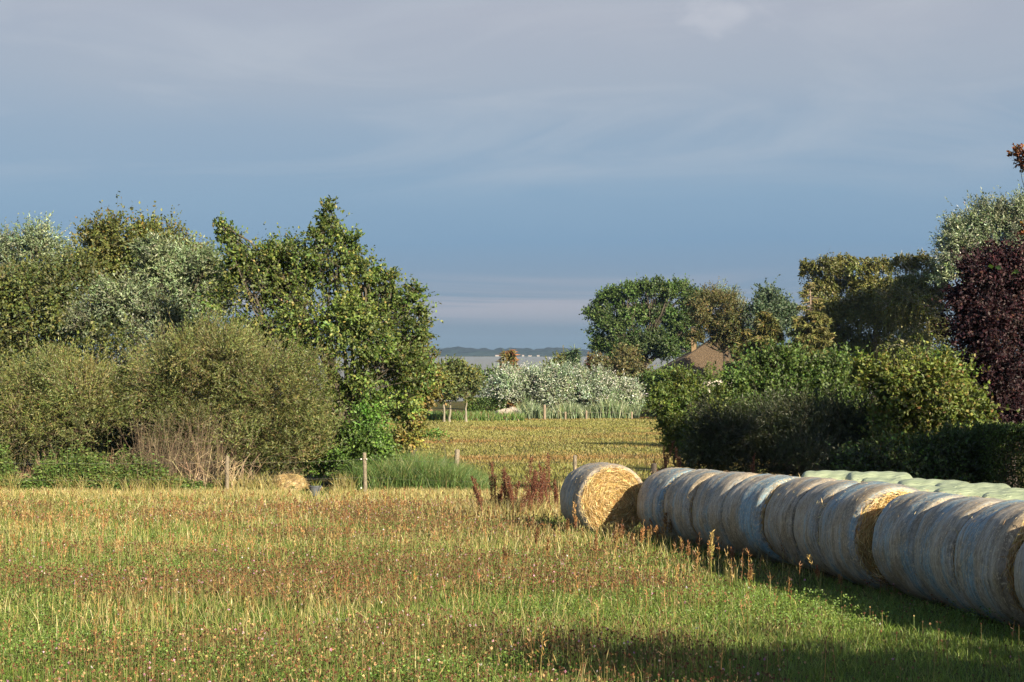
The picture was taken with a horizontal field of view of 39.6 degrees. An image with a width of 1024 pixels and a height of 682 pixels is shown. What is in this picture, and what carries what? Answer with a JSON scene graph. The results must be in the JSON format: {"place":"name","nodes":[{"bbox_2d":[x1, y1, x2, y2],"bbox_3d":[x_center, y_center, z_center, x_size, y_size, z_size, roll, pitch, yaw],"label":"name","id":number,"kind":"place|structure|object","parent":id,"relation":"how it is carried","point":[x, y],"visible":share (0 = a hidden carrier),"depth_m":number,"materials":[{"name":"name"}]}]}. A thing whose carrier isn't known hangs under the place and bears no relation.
{"place":"outdoors","nodes":[
{"label":"outdoors","id":0,"kind":"place"},
{"bbox_2d":[0,469,559,502],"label":"tall dry grass","id":1,"kind":"structure","parent":0,"point":[337,488],"depth_m":42.39,"materials":[{"name":"plant"}]},
{"bbox_2d":[335,448,500,491],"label":"reed grass","id":2,"kind":"structure","parent":0,"point":[442,472],"depth_m":43.97,"materials":[{"name":"green plant"}]},
{"bbox_2d":[420,426,451,458],"bbox_3d":[-3.417,4.597,62.026,1.518,1.797,1.026,0,-1,22],"label":"tree","id":3,"kind":"object","parent":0,"point":[437,432],"visible":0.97,"depth_m":61.94,"materials":[{"name":"green plant"}]},
{"bbox_2d":[420,409,525,420],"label":"hedge bank grass","id":4,"kind":"structure","parent":0,"point":[474,415],"depth_m":128.99,"materials":[{"name":"green plant"}]},
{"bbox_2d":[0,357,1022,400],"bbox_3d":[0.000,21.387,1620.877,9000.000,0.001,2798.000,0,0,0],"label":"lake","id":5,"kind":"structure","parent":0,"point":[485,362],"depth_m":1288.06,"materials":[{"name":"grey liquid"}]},
{"bbox_2d":[0,356,1023,681],"bbox_3d":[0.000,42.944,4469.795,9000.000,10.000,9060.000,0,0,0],"label":"ground","id":6,"kind":"structure","parent":0,"point":[458,406],"depth_m":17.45,"materials":[{"name":"green plant"}]},
{"bbox_2d":[0,210,86,346],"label":"silver poplar","id":7,"kind":"object","parent":6,"relation":"on","point":[9,243],"visible":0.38,"depth_m":79.52,"materials":[{"name":"green plant"}]},
{"bbox_2d":[0,237,118,471],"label":"elder tree","id":8,"kind":"object","parent":6,"relation":"on","point":[19,288],"visible":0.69,"depth_m":57.57,"materials":[{"name":"green plant"}]},
{"bbox_2d":[0,317,145,474],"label":"willow bush","id":9,"kind":"object","parent":6,"relation":"on","point":[33,413],"visible":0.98,"depth_m":44.98,"materials":[{"name":"green plant"}]},
{"bbox_2d":[59,191,210,451],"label":"alder tree","id":10,"kind":"object","parent":6,"relation":"on","point":[101,234],"visible":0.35,"depth_m":65.04,"materials":[{"name":"green plant"}]},
{"bbox_2d":[50,217,240,468],"bbox_3d":[-13.819,0.297,54.341,7.439,9.972,4.912,0,-1,-22],"label":"grey willow","id":11,"kind":"object","parent":6,"relation":"on","point":[179,272],"visible":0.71,"depth_m":53.67,"materials":[{"name":"green plant"}]},
{"bbox_2d":[0,428,333,495],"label":"nettle bed","id":12,"kind":"object","parent":6,"relation":"on","point":[92,471],"visible":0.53,"depth_m":43.34,"materials":[{"name":"green plant"}]},
{"bbox_2d":[118,405,243,487],"bbox_3d":[-10.262,3.338,44.195,4.446,2.863,3.722,0,0,0],"label":"dead brushwood","id":13,"kind":"object","parent":6,"relation":"on","point":[175,470],"visible":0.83,"depth_m":43.77,"materials":[{"name":"brown plant"}]},
{"bbox_2d":[0,291,364,482],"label":"blackthorn thicket","id":14,"kind":"object","parent":6,"relation":"on","point":[104,448],"visible":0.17,"depth_m":50.14,"materials":[{"name":"green plant"}]},
{"bbox_2d":[164,447,267,488],"bbox_3d":[-9.396,3.939,43.881,2.642,1.611,3.149,0,-1,-38],"label":"dead brushwood","id":15,"kind":"object","parent":6,"relation":"on","point":[251,473],"visible":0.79,"depth_m":43.55,"materials":[{"name":"brown plant"}]},
{"bbox_2d":[102,295,361,485],"bbox_3d":[-9.034,1.992,45.852,8.097,6.979,6.051,0,-1,22],"label":"willow bush","id":16,"kind":"object","parent":6,"relation":"on","point":[232,376],"visible":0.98,"depth_m":44.99,"materials":[{"name":"green plant"}]},
{"bbox_2d":[270,471,311,492],"bbox_3d":[-6.826,4.424,43.583,1.297,1.015,1.287,0,-1,-44],"label":"straw heap","id":17,"kind":"object","parent":6,"relation":"on","point":[286,481],"visible":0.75,"depth_m":43.35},
{"bbox_2d":[308,485,321,495],"bbox_3d":[-5.980,4.534,43.163,0.411,0.300,0.400,0,0,0],"label":"bucket","id":18,"kind":"object","parent":6,"relation":"on","point":[313,489],"visible":0.81,"depth_m":43.03,"materials":[{"name":"grey plastic"}]},
{"bbox_2d":[186,195,457,483],"bbox_3d":[-6.521,-0.021,48.905,9.440,10.112,5.474,0,0,0],"label":"poplar tree","id":19,"kind":"object","parent":6,"relation":"on","point":[256,270],"visible":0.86,"depth_m":48.62,"materials":[{"name":"green plant"}]},
{"bbox_2d":[289,390,412,485],"bbox_3d":[-5.033,3.278,46.440,3.875,3.334,3.669,0,-1,-32],"label":"climbing hop","id":20,"kind":"object","parent":6,"relation":"on","point":[356,444],"visible":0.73,"depth_m":46.19,"materials":[{"name":"green plant"}]},
{"bbox_2d":[54,452,656,492],"bbox_3d":[-6.080,3.968,41.875,21.141,1.720,3.029,0,0,14],"label":"wire fence","id":21,"kind":"object","parent":6,"relation":"on","point":[653,467],"visible":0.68,"depth_m":42.91,"materials":[{"name":"brown wood"}]},
{"bbox_2d":[384,334,449,457],"bbox_3d":[-4.289,2.292,61.871,3.283,6.586,3.306,0,-1,35],"label":"field maple","id":22,"kind":"object","parent":6,"relation":"on","point":[409,435],"visible":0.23,"depth_m":61.63,"materials":[{"name":"green plant"}]},
{"bbox_2d":[434,352,467,421],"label":"fruit tree","id":23,"kind":"object","parent":6,"relation":"on","point":[451,365],"visible":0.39,"depth_m":124.15,"materials":[{"name":"green plant"}]},
{"bbox_2d":[440,361,475,421],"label":"fruit tree","id":24,"kind":"object","parent":6,"relation":"on","point":[458,386],"visible":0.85,"depth_m":124.09,"materials":[{"name":"green plant"}]},
{"bbox_2d":[445,357,488,421],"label":"fruit tree","id":25,"kind":"object","parent":6,"relation":"on","point":[474,376],"visible":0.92,"depth_m":124.42,"materials":[{"name":"green plant"}]},
{"bbox_2d":[470,475,482,511],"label":"dock plant","id":26,"kind":"object","parent":6,"relation":"on","point":[476,492],"visible":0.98,"depth_m":31.55,"materials":[{"name":"brown plant"}]},
{"bbox_2d":[463,363,497,404],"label":"dark shrub","id":27,"kind":"object","parent":6,"relation":"on","point":[488,371],"visible":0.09,"depth_m":151.82,"materials":[{"name":"green plant"}]},
{"bbox_2d":[464,397,506,412],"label":"field hedge","id":28,"kind":"object","parent":6,"relation":"on","point":[479,400],"visible":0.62,"depth_m":139.04,"materials":[{"name":"green plant"}]},
{"bbox_2d":[417,496,562,521],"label":"dry grass","id":29,"kind":"structure","parent":6,"relation":"on","point":[508,509],"depth_m":31.97,"materials":[{"name":"plant"}]},
{"bbox_2d":[487,460,497,507],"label":"dock plant","id":30,"kind":"object","parent":6,"relation":"on","point":[491,484],"visible":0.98,"depth_m":32.24,"materials":[{"name":"brown plant"}]},
{"bbox_2d":[494,484,502,505],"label":"dock plant","id":31,"kind":"object","parent":6,"relation":"on","point":[499,496],"visible":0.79,"depth_m":32.27,"materials":[{"name":"brown plant"}]},
{"bbox_2d":[499,544,508,575],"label":"sorrel plant","id":32,"kind":"object","parent":6,"relation":"on","point":[505,558],"visible":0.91,"depth_m":20.05,"materials":[{"name":"plant"}]},
{"bbox_2d":[477,356,531,408],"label":"white willow","id":33,"kind":"object","parent":6,"relation":"on","point":[502,384],"visible":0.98,"depth_m":138.90,"materials":[{"name":"green plant"}]},
{"bbox_2d":[500,466,510,513],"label":"dock plant","id":34,"kind":"object","parent":6,"relation":"on","point":[506,485],"visible":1,"depth_m":31.87,"materials":[{"name":"brown plant"}]},
{"bbox_2d":[492,348,521,410],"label":"fruit tree","id":35,"kind":"object","parent":6,"relation":"on","point":[510,355],"visible":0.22,"depth_m":164.55,"materials":[{"name":"orange plant"}]},
{"bbox_2d":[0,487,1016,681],"bbox_3d":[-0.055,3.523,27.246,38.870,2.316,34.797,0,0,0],"label":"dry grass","id":36,"kind":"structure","parent":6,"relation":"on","point":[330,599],"depth_m":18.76,"materials":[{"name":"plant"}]},
{"bbox_2d":[0,484,1016,681],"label":"sorrel patches","id":37,"kind":"object","parent":6,"relation":"on","point":[289,515],"visible":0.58,"depth_m":21.66,"materials":[{"name":"plant"}]},
{"bbox_2d":[0,496,1019,681],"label":"clover heads","id":38,"kind":"object","parent":6,"relation":"on","point":[300,565],"visible":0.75,"depth_m":17.01,"materials":[{"name":"plant"}]},
{"bbox_2d":[501,468,520,513],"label":"dock plant","id":39,"kind":"object","parent":6,"relation":"on","point":[515,491],"visible":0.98,"depth_m":31.77,"materials":[{"name":"brown plant"}]},
{"bbox_2d":[507,475,516,516],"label":"dock plant","id":40,"kind":"object","parent":6,"relation":"on","point":[510,492],"visible":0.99,"depth_m":31.66,"materials":[{"name":"brown plant"}]},
{"bbox_2d":[0,510,1023,681],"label":"clover leaves","id":41,"kind":"object","parent":6,"relation":"on","point":[331,673],"visible":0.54,"depth_m":15.60,"materials":[{"name":"green plant"}]},
{"bbox_2d":[508,359,548,406],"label":"white willow","id":42,"kind":"object","parent":6,"relation":"on","point":[531,382],"visible":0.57,"depth_m":139.68,"materials":[{"name":"green plant"}]},
{"bbox_2d":[519,481,540,514],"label":"dock plant","id":43,"kind":"object","parent":6,"relation":"on","point":[528,493],"visible":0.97,"depth_m":31.44,"materials":[{"name":"brown plant"}]},
{"bbox_2d":[521,458,539,511],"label":"dock plant","id":44,"kind":"object","parent":6,"relation":"on","point":[530,474],"visible":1,"depth_m":31.59,"materials":[{"name":"brown plant"}]},
{"bbox_2d":[530,469,543,512],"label":"dock plant","id":45,"kind":"object","parent":6,"relation":"on","point":[541,485],"visible":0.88,"depth_m":31.72,"materials":[{"name":"brown plant"}]},
{"bbox_2d":[538,462,552,518],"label":"dock plant","id":46,"kind":"object","parent":6,"relation":"on","point":[544,485],"visible":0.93,"depth_m":31.95,"materials":[{"name":"brown plant"}]},
{"bbox_2d":[542,453,551,506],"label":"dock plant","id":47,"kind":"object","parent":6,"relation":"on","point":[548,471],"visible":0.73,"depth_m":32.63,"materials":[{"name":"brown plant"}]},
{"bbox_2d":[82,346,1016,355],"bbox_3d":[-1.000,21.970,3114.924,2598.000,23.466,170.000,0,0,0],"label":"shore woods","id":48,"kind":"object","parent":6,"relation":"on","point":[463,351],"visible":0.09,"depth_m":3040.87,"materials":[{"name":"grey plant"}]},
{"bbox_2d":[539,345,566,368],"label":"lakeside shrub","id":49,"kind":"object","parent":6,"relation":"on","point":[559,357],"visible":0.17,"depth_m":171.43,"materials":[{"name":"green plant"}]},
{"bbox_2d":[552,479,558,515],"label":"dock plant","id":50,"kind":"object","parent":6,"relation":"on","point":[556,494],"visible":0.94,"depth_m":32.31,"materials":[{"name":"brown plant"}]},
{"bbox_2d":[525,353,601,409],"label":"white willow","id":51,"kind":"object","parent":6,"relation":"on","point":[559,385],"visible":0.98,"depth_m":137.76,"materials":[{"name":"green plant"}]},
{"bbox_2d":[499,391,643,418],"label":"reed bed","id":52,"kind":"object","parent":6,"relation":"on","point":[606,409],"visible":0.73,"depth_m":134.35,"materials":[{"name":"green plant"}]},
{"bbox_2d":[563,344,582,405],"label":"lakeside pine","id":53,"kind":"object","parent":6,"relation":"on","point":[570,354],"visible":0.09,"depth_m":164.70,"materials":[{"name":"green plant"}]},
{"bbox_2d":[570,502,579,540],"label":"sorrel plant","id":54,"kind":"object","parent":6,"relation":"on","point":[575,517],"visible":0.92,"depth_m":26.23,"materials":[{"name":"plant"}]},
{"bbox_2d":[543,405,632,419],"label":"field fence","id":55,"kind":"object","parent":6,"relation":"on","point":[544,412],"visible":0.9,"depth_m":132.87,"materials":[{"name":"brown wood"}]},
{"bbox_2d":[560,461,642,536],"bbox_3d":[1.763,3.046,27.824,1.570,1.526,1.722,0,-1,-17],"label":"straw bale","id":56,"kind":"object","parent":6,"relation":"on","point":[605,492],"visible":0.91,"depth_m":27.19},
{"bbox_2d":[576,349,626,409],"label":"white willow","id":57,"kind":"object","parent":6,"relation":"on","point":[607,384],"visible":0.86,"depth_m":137.62,"materials":[{"name":"green plant"}]},
{"bbox_2d":[611,521,628,558],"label":"sorrel plant","id":58,"kind":"object","parent":6,"relation":"on","point":[616,532],"visible":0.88,"depth_m":22.63,"materials":[{"name":"plant"}]},
{"bbox_2d":[583,342,664,407],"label":"brown shrub","id":59,"kind":"object","parent":6,"relation":"on","point":[628,363],"visible":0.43,"depth_m":154.22,"materials":[{"name":"green plant"}]},
{"bbox_2d":[614,368,649,409],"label":"white willow","id":60,"kind":"object","parent":6,"relation":"on","point":[633,394],"visible":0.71,"depth_m":138.58,"materials":[{"name":"green plant"}]},
{"bbox_2d":[578,272,706,384],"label":"oak tree","id":61,"kind":"object","parent":6,"relation":"on","point":[661,343],"visible":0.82,"depth_m":190.54,"materials":[{"name":"green plant"}]},
{"bbox_2d":[335,416,969,491],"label":"meadow grass","id":62,"kind":"structure","parent":6,"relation":"on","point":[490,425],"depth_m":84.35,"materials":[{"name":"green plant"}]},
{"bbox_2d":[626,361,694,412],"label":"garden shrub","id":63,"kind":"object","parent":6,"relation":"on","point":[648,377],"visible":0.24,"depth_m":151.34,"materials":[{"name":"green plant"}]},
{"bbox_2d":[634,467,695,543],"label":"straw bale","id":64,"kind":"object","parent":6,"relation":"on","point":[655,486],"visible":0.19,"depth_m":25.97},
{"bbox_2d":[674,446,682,467],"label":"dock plant","id":65,"kind":"object","parent":6,"relation":"on","point":[678,459],"visible":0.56,"depth_m":38.93,"materials":[{"name":"brown plant"}]},
{"bbox_2d":[664,468,722,549],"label":"straw bale","id":66,"kind":"object","parent":6,"relation":"on","point":[681,492],"visible":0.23,"depth_m":24.73},
{"bbox_2d":[637,352,753,466],"bbox_3d":[5.370,2.530,41.877,3.460,4.458,3.309,0,0,0],"label":"layered bush","id":67,"kind":"object","parent":6,"relation":"on","point":[670,397],"visible":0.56,"depth_m":41.64,"materials":[{"name":"green plant"}]},
{"bbox_2d":[655,326,735,393],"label":"thatched house","id":68,"kind":"structure","parent":6,"relation":"on","point":[702,355],"depth_m":174.72,"materials":[{"name":"paint"}]},
{"bbox_2d":[705,529,715,571],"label":"sorrel plant","id":69,"kind":"object","parent":6,"relation":"on","point":[711,547],"visible":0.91,"depth_m":21.16,"materials":[{"name":"plant"}]},
{"bbox_2d":[671,280,754,385],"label":"deciduous tree","id":70,"kind":"object","parent":6,"relation":"on","point":[723,325],"visible":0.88,"depth_m":161.11,"materials":[{"name":"green plant"}]},
{"bbox_2d":[688,471,757,556],"bbox_3d":[3.858,2.890,23.876,1.459,1.448,1.662,0,0,-15],"label":"straw bale","id":71,"kind":"object","parent":6,"relation":"on","point":[710,499],"visible":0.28,"depth_m":23.55},
{"bbox_2d":[723,546,738,570],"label":"sorrel plant","id":72,"kind":"object","parent":6,"relation":"on","point":[732,554],"visible":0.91,"depth_m":21.17,"materials":[{"name":"plant"}]},
{"bbox_2d":[710,278,753,357],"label":"pale willow","id":73,"kind":"object","parent":6,"relation":"on","point":[729,289],"visible":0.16,"depth_m":174.01,"materials":[{"name":"green plant"}]},
{"bbox_2d":[719,327,752,386],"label":"larch tree","id":74,"kind":"object","parent":6,"relation":"on","point":[745,334],"visible":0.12,"depth_m":133.79,"materials":[{"name":"green plant"}]},
{"bbox_2d":[741,563,760,586],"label":"sorrel plant","id":75,"kind":"object","parent":6,"relation":"on","point":[749,573],"visible":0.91,"depth_m":18.75,"materials":[{"name":"plant"}]},
{"bbox_2d":[721,474,799,563],"bbox_3d":[4.234,2.829,22.625,1.437,1.563,1.627,0,-1,-17],"label":"straw bale","id":76,"kind":"object","parent":6,"relation":"on","point":[747,500],"visible":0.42,"depth_m":22.28},
{"bbox_2d":[735,309,786,369],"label":"larch tree","id":77,"kind":"object","parent":6,"relation":"on","point":[762,322],"visible":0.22,"depth_m":127.64,"materials":[{"name":"green plant"}]},
{"bbox_2d":[740,274,805,344],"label":"aspen tree","id":78,"kind":"object","parent":6,"relation":"on","point":[781,308],"visible":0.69,"depth_m":159.03,"materials":[{"name":"green plant"}]},
{"bbox_2d":[706,324,875,471],"bbox_3d":[8.915,2.156,45.147,6.439,5.398,5.083,0,0,0],"label":"leafy shrub","id":79,"kind":"object","parent":6,"relation":"on","point":[796,367],"visible":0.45,"depth_m":44.24,"materials":[{"name":"green plant"}]},
{"bbox_2d":[762,476,835,570],"bbox_3d":[4.617,2.764,21.431,1.408,1.463,1.580,0,0,-10],"label":"straw bale","id":80,"kind":"object","parent":6,"relation":"on","point":[780,510],"visible":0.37,"depth_m":21.21},
{"bbox_2d":[668,359,934,476],"bbox_3d":[8.328,2.846,40.070,7.336,4.672,6.253,0,-1,-31],"label":"willow hedge","id":81,"kind":"object","parent":6,"relation":"on","point":[795,437],"visible":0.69,"depth_m":39.53,"materials":[{"name":"green plant"}]},
{"bbox_2d":[786,282,836,362],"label":"spruce tree","id":82,"kind":"object","parent":6,"relation":"on","point":[811,333],"visible":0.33,"depth_m":116.63,"materials":[{"name":"green plant"}]},
{"bbox_2d":[794,479,864,579],"bbox_3d":[4.798,2.664,20.236,1.471,1.413,1.516,0,0,0],"label":"straw bale","id":83,"kind":"object","parent":6,"relation":"on","point":[812,503],"visible":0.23,"depth_m":19.97},
{"bbox_2d":[802,470,857,479],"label":"wrapped bale","id":84,"kind":"object","parent":6,"relation":"on","point":[839,474],"visible":0.18,"depth_m":27.95},
{"bbox_2d":[791,248,883,357],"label":"birch tree","id":85,"kind":"object","parent":6,"relation":"on","point":[828,282],"visible":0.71,"depth_m":128.93,"materials":[{"name":"green plant"}]},
{"bbox_2d":[816,481,927,590],"bbox_3d":[4.952,2.591,19.069,1.442,1.445,1.658,0,0,-10],"label":"straw bale","id":86,"kind":"object","parent":6,"relation":"on","point":[848,519],"visible":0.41,"depth_m":18.57},
{"bbox_2d":[837,254,909,402],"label":"birch tree","id":87,"kind":"object","parent":6,"relation":"on","point":[868,283],"visible":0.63,"depth_m":127.25,"materials":[{"name":"green plant"}]},
{"bbox_2d":[845,471,911,481],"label":"wrapped bale","id":88,"kind":"object","parent":6,"relation":"on","point":[857,476],"visible":0.17,"depth_m":26.77},
{"bbox_2d":[861,477,925,483],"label":"wrapped bale","id":89,"kind":"object","parent":6,"relation":"on","point":[893,480],"visible":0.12,"depth_m":24.90},
{"bbox_2d":[817,406,984,482],"bbox_3d":[10.120,3.037,36.206,4.358,2.790,2.805,0,0,-9],"label":"bramble bush","id":90,"kind":"object","parent":6,"relation":"on","point":[926,463],"visible":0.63,"depth_m":35.83,"materials":[{"name":"green plant"}]},
{"bbox_2d":[869,249,958,363],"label":"birch tree","id":91,"kind":"object","parent":6,"relation":"on","point":[907,300],"visible":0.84,"depth_m":119.97,"materials":[{"name":"green plant"}]},
{"bbox_2d":[868,489,966,604],"bbox_3d":[5.291,2.517,17.481,1.468,1.392,1.561,0,0,-7],"label":"straw bale","id":92,"kind":"object","parent":6,"relation":"on","point":[900,517],"visible":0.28,"depth_m":17.24},
{"bbox_2d":[838,333,1019,459],"bbox_3d":[11.317,2.168,38.715,4.883,4.774,5.175,0,-1,43],"label":"hazel bush","id":93,"kind":"object","parent":6,"relation":"on","point":[924,392],"visible":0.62,"depth_m":38.51,"materials":[{"name":"green plant"}]},
{"bbox_2d":[909,485,955,491],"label":"wrapped bale","id":94,"kind":"object","parent":6,"relation":"on","point":[930,488],"visible":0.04,"depth_m":21.79},
{"bbox_2d":[897,479,968,485],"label":"wrapped bale","id":95,"kind":"object","parent":6,"relation":"on","point":[920,482],"visible":0.11,"depth_m":23.76},
{"bbox_2d":[895,336,980,389],"bbox_3d":[19.004,2.623,62.065,6.247,5.805,4.155,0,0,10],"label":"laurel shrub","id":96,"kind":"object","parent":6,"relation":"on","point":[942,350],"visible":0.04,"depth_m":61.98,"materials":[{"name":"green plant"}]},
{"bbox_2d":[903,411,994,480],"bbox_3d":[11.355,3.078,36.468,2.576,2.665,1.893,0,-1,29],"label":"shrub","id":97,"kind":"object","parent":6,"relation":"on","point":[962,434],"visible":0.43,"depth_m":36.15,"materials":[{"name":"green plant"}]},
{"bbox_2d":[909,495,1005,617],"bbox_3d":[5.412,2.452,16.267,1.434,1.394,1.607,0,0,0],"label":"straw bale","id":98,"kind":"object","parent":6,"relation":"on","point":[941,525],"visible":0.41,"depth_m":16.00},
{"bbox_2d":[914,175,1023,314],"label":"silver poplar","id":99,"kind":"object","parent":6,"relation":"on","point":[1000,222],"visible":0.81,"depth_m":112.56,"materials":[{"name":"green plant"}]},
{"bbox_2d":[935,482,1010,488],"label":"wrapped bale","id":100,"kind":"object","parent":6,"relation":"on","point":[994,485],"visible":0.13,"depth_m":22.47},
{"bbox_2d":[923,229,1023,487],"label":"copper beech","id":101,"kind":"object","parent":6,"relation":"on","point":[984,324],"visible":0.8,"depth_m":45.13,"materials":[{"name":"purple plant"}]},
{"bbox_2d":[934,487,1015,496],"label":"wrapped bale","id":102,"kind":"object","parent":6,"relation":"on","point":[972,491],"visible":0.12,"depth_m":20.39},
{"bbox_2d":[951,499,1023,629],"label":"straw bale","id":103,"kind":"object","parent":6,"relation":"on","point":[989,540],"visible":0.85,"depth_m":14.79},
{"bbox_2d":[967,420,1023,487],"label":"clipped hedge","id":104,"kind":"object","parent":6,"relation":"on","point":[997,436],"visible":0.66,"depth_m":35.15,"materials":[{"name":"green plant"}]},
{"bbox_2d":[982,491,1023,499],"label":"wrapped bale","id":105,"kind":"object","parent":6,"relation":"on","point":[1011,495],"visible":0.12,"depth_m":19.17},
{"bbox_2d":[1006,143,1023,234],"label":"beech tree","id":106,"kind":"object","parent":6,"relation":"on","point":[1017,148],"visible":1,"depth_m":60.14,"materials":[{"name":"brown plant"}]},
{"bbox_2d":[1007,534,1023,608],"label":"straw bale","id":107,"kind":"object","parent":6,"relation":"on","point":[1018,571],"visible":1,"depth_m":13.86},
{"bbox_2d":[0,0,1023,349],"label":"sky","id":108,"kind":"structure","parent":0,"point":[519,160],"materials":[{"name":"blue"}]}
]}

